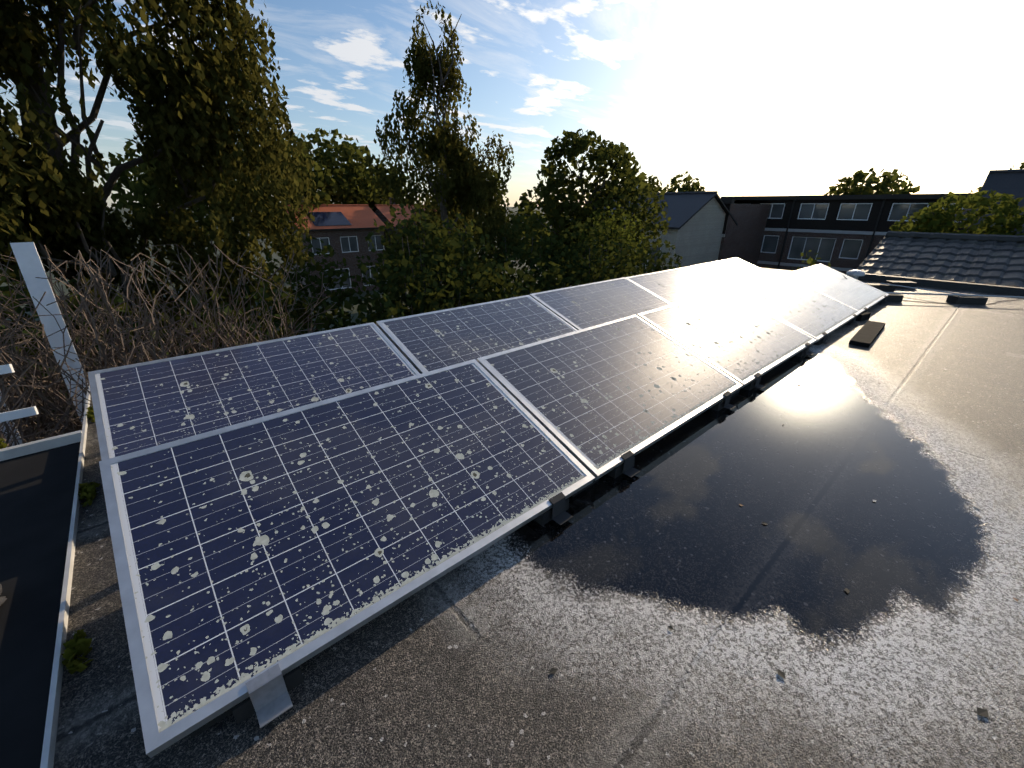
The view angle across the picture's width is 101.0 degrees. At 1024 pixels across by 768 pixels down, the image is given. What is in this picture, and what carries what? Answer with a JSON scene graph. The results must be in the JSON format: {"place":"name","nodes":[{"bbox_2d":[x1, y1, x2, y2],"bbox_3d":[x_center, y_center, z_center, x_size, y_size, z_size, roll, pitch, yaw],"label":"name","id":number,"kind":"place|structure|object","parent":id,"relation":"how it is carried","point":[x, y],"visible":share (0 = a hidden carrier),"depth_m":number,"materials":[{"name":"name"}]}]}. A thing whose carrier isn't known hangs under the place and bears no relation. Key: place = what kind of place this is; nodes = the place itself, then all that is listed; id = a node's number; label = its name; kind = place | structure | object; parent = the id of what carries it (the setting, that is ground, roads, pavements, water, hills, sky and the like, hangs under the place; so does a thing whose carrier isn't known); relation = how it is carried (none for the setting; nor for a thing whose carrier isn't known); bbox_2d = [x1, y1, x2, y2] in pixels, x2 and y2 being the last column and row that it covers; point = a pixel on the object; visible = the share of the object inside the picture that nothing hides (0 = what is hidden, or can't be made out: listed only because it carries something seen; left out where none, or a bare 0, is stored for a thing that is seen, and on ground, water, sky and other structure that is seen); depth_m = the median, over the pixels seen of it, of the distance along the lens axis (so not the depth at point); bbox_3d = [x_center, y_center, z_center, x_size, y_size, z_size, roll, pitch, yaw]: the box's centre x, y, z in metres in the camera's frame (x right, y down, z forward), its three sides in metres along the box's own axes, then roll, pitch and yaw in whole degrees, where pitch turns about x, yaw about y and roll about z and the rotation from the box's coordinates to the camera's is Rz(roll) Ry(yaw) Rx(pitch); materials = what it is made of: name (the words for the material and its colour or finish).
{"place":"outdoors","nodes":[
{"label":"outdoors","id":0,"kind":"place"},
{"bbox_2d":[0,584,6,605],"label":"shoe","id":1,"kind":"object","parent":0,"point":[3,599],"visible":1,"depth_m":1.49,"materials":[{"name":"grey"}]},
{"bbox_2d":[0,430,81,767],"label":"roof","id":2,"kind":"structure","parent":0,"point":[37,482],"depth_m":1.60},
{"bbox_2d":[40,389,90,767],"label":"roof trim","id":3,"kind":"structure","parent":2,"relation":"attached to","point":[48,748],"depth_m":1.37,"materials":[{"name":"silver metal"}]},
{"bbox_2d":[0,207,582,440],"bbox_3d":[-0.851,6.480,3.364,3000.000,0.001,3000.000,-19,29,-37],"label":"bushes","id":4,"kind":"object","parent":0,"point":[354,312],"depth_m":42.48,"materials":[{"name":"green plant"}]},
{"bbox_2d":[0,242,90,447],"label":"ladder","id":5,"kind":"object","parent":4,"relation":"on","point":[29,262],"visible":0.06,"depth_m":3.22,"materials":[{"name":"metal"}]},
{"bbox_2d":[0,0,319,403],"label":"tree","id":6,"kind":"object","parent":4,"relation":"on","point":[50,205],"visible":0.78,"depth_m":6.19,"materials":[{"name":"green plant"}]},
{"bbox_2d":[0,243,336,446],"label":"bare shrub","id":7,"kind":"object","parent":4,"relation":"on","point":[27,398],"visible":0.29,"depth_m":3.60,"materials":[{"name":"brown plant"}]},
{"bbox_2d":[280,196,385,297],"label":"red house","id":8,"kind":"structure","parent":4,"relation":"on","point":[343,230],"depth_m":36.65,"materials":[{"name":"brick"}]},
{"bbox_2d":[0,203,687,435],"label":"hedge","id":9,"kind":"object","parent":4,"relation":"on","point":[388,306],"visible":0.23,"depth_m":9.41,"materials":[{"name":"green plant"}]},
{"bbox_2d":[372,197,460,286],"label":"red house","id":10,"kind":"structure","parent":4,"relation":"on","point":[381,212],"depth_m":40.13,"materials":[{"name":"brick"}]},
{"bbox_2d":[364,1,524,307],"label":"tree","id":11,"kind":"object","parent":4,"relation":"on","point":[446,153],"visible":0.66,"depth_m":12.75,"materials":[{"name":"green plant"}]},
{"bbox_2d":[97,128,1023,277],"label":"trees","id":12,"kind":"object","parent":4,"relation":"on","point":[348,182],"visible":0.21,"depth_m":38.93,"materials":[{"name":"green plant"}]},
{"bbox_2d":[512,129,670,280],"bbox_3d":[3.291,-5.179,18.115,6.830,9.990,4.436,-5,24,-12],"label":"round tree","id":13,"kind":"object","parent":4,"relation":"on","point":[558,214],"visible":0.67,"depth_m":16.36,"materials":[{"name":"green plant"}]},
{"bbox_2d":[574,204,830,283],"bbox_3d":[4.369,-1.457,12.708,2.527,7.326,8.020,-9,24,-19],"label":"sunny shrub","id":14,"kind":"object","parent":4,"relation":"on","point":[608,222],"visible":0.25,"depth_m":13.79,"materials":[{"name":"green plant"}]},
{"bbox_2d":[718,199,770,265],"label":"building","id":15,"kind":"structure","parent":4,"relation":"on","point":[743,240],"depth_m":32.84,"materials":[{"name":"brick"}]},
{"bbox_2d":[889,189,1023,235],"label":"tree","id":16,"kind":"object","parent":4,"relation":"on","point":[1007,208],"visible":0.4,"depth_m":16.63,"materials":[{"name":"green plant"}]},
{"bbox_2d":[0,0,1023,207],"label":"sky","id":17,"kind":"structure","parent":0,"point":[743,97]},
{"bbox_2d":[595,185,737,275],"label":"house","id":18,"kind":"structure","parent":0,"point":[693,235],"depth_m":28.65,"materials":[{"name":"brick"}]},
{"bbox_2d":[721,193,972,274],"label":"terrace","id":19,"kind":"structure","parent":0,"point":[843,234],"depth_m":32.17,"materials":[{"name":"brick"}]},
{"bbox_2d":[856,231,1023,286],"bbox_3d":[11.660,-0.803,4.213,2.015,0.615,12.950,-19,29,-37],"label":"tile roof","id":20,"kind":"structure","parent":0,"point":[988,262],"depth_m":7.83,"materials":[{"name":"tile"}]},
{"bbox_2d":[964,169,1023,233],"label":"house","id":21,"kind":"structure","parent":0,"point":[1009,182],"depth_m":21.13,"materials":[{"name":"brick"}]},
{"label":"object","id":22,"kind":"object","parent":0,"visible":0},
{"bbox_2d":[53,267,1023,767],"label":"roof","id":23,"kind":"structure","parent":22,"relation":"on","point":[907,651],"depth_m":1.43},
{"bbox_2d":[0,405,99,673],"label":"moss tuft","id":24,"kind":"object","parent":23,"relation":"on","point":[77,644],"visible":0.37,"depth_m":1.32,"materials":[{"name":"green plant"}]},
{"bbox_2d":[245,664,292,728],"bbox_3d":[-0.652,0.836,1.134,0.080,0.093,0.076,-19,29,-37],"label":"mounting bracket","id":25,"kind":"object","parent":23,"relation":"on","point":[269,695],"visible":1,"depth_m":1.14,"materials":[{"name":"metal"}]},
{"bbox_2d":[190,295,889,737],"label":"mounting brackets","id":26,"kind":"object","parent":23,"relation":"on","point":[242,711],"visible":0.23,"depth_m":1.84,"materials":[{"name":"metal"}]},
{"bbox_2d":[88,322,419,460],"bbox_3d":[-1.406,0.023,2.566,1.650,0.038,0.990,-19,48,-37],"label":"panel","id":27,"kind":"object","parent":26,"relation":"on","point":[142,406],"visible":0.6,"depth_m":2.48,"materials":[{"name":"glass"}]},
{"bbox_2d":[99,359,594,757],"bbox_3d":[-0.540,0.372,1.749,1.650,0.038,0.990,-19,50,-37],"label":"panel","id":28,"kind":"object","parent":26,"relation":"on","point":[287,541],"visible":1,"depth_m":1.50,"materials":[{"name":"glass"}]},
{"bbox_2d":[376,295,576,373],"bbox_3d":[-0.147,-0.405,3.577,1.650,0.040,0.990,-19,48,-37],"label":"panel","id":29,"kind":"object","parent":26,"relation":"on","point":[428,341],"visible":0.55,"depth_m":3.52,"materials":[{"name":"glass"}]},
{"bbox_2d":[529,277,671,329],"bbox_3d":[1.106,-0.841,4.591,1.650,0.038,0.990,-19,48,-37],"label":"panel","id":30,"kind":"object","parent":26,"relation":"on","point":[580,307],"visible":0.52,"depth_m":4.56,"materials":[{"name":"glass"}]},
{"bbox_2d":[476,314,742,480],"bbox_3d":[0.713,-0.058,2.763,1.650,0.039,0.990,-19,50,-38],"label":"panel","id":31,"kind":"object","parent":26,"relation":"on","point":[597,401],"visible":0.88,"depth_m":2.60,"materials":[{"name":"glass"}]},
{"bbox_2d":[625,266,730,303],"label":"panel","id":32,"kind":"object","parent":26,"relation":"on","point":[675,286],"visible":0.5,"depth_m":5.60,"materials":[{"name":"glass"}]},
{"bbox_2d":[637,290,815,387],"bbox_3d":[1.967,-0.488,3.776,1.650,0.039,0.990,-19,50,-37],"label":"panel","id":33,"kind":"object","parent":26,"relation":"on","point":[739,340],"visible":0.85,"depth_m":3.65,"materials":[{"name":"glass"}]},
{"bbox_2d":[690,257,775,287],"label":"panel","id":34,"kind":"object","parent":26,"relation":"on","point":[733,272],"visible":0.53,"depth_m":6.61,"materials":[{"name":"glass"}]},
{"bbox_2d":[726,274,860,342],"bbox_3d":[3.226,-0.918,4.788,1.650,0.039,0.990,-19,50,-37],"label":"panel","id":35,"kind":"object","parent":26,"relation":"on","point":[811,312],"visible":0.81,"depth_m":4.68,"materials":[{"name":"glass"}]},
{"bbox_2d":[783,263,888,312],"bbox_3d":[4.475,-1.350,5.803,1.650,0.038,0.990,-19,50,-37],"label":"panel","id":36,"kind":"object","parent":26,"relation":"on","point":[853,293],"visible":0.77,"depth_m":5.72,"materials":[{"name":"glass"}]},
{"bbox_2d":[549,335,1017,717],"bbox_3d":[3.275,0.215,2.753,8.107,0.002,2.234,-19,29,-37],"label":"debris","id":37,"kind":"object","parent":23,"relation":"on","point":[982,712],"visible":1,"depth_m":1.25,"materials":[{"name":"brown plant"}]},
{"bbox_2d":[846,270,864,279],"bbox_3d":[6.003,-1.876,7.391,0.270,0.240,0.270,-19,29,-37],"label":"vent","id":38,"kind":"object","parent":23,"relation":"on","point":[855,274],"visible":0.75,"depth_m":7.30,"materials":[{"name":"silver metal"}]},
{"bbox_2d":[849,312,885,347],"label":"ballast block","id":39,"kind":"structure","parent":23,"relation":"on","point":[866,334],"depth_m":4.44,"materials":[{"name":"grey concrete"}]},
{"bbox_2d":[843,275,1020,303],"bbox_3d":[6.720,-1.436,6.224,3.678,0.329,0.844,-5,24,-12],"label":"cable","id":40,"kind":"object","parent":23,"relation":"on","point":[951,303],"visible":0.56,"depth_m":6.03,"materials":[{"name":"black rubber"}]},
{"bbox_2d":[847,273,1023,295],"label":"upstand","id":41,"kind":"object","parent":23,"relation":"on","point":[984,288],"visible":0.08,"depth_m":6.94,"materials":[{"name":"grey metal"}]},
{"bbox_2d":[865,280,1023,304],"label":"conduit","id":42,"kind":"object","parent":23,"relation":"on","point":[888,286],"visible":0.75,"depth_m":6.01,"materials":[{"name":"black plastic"}]}
]}

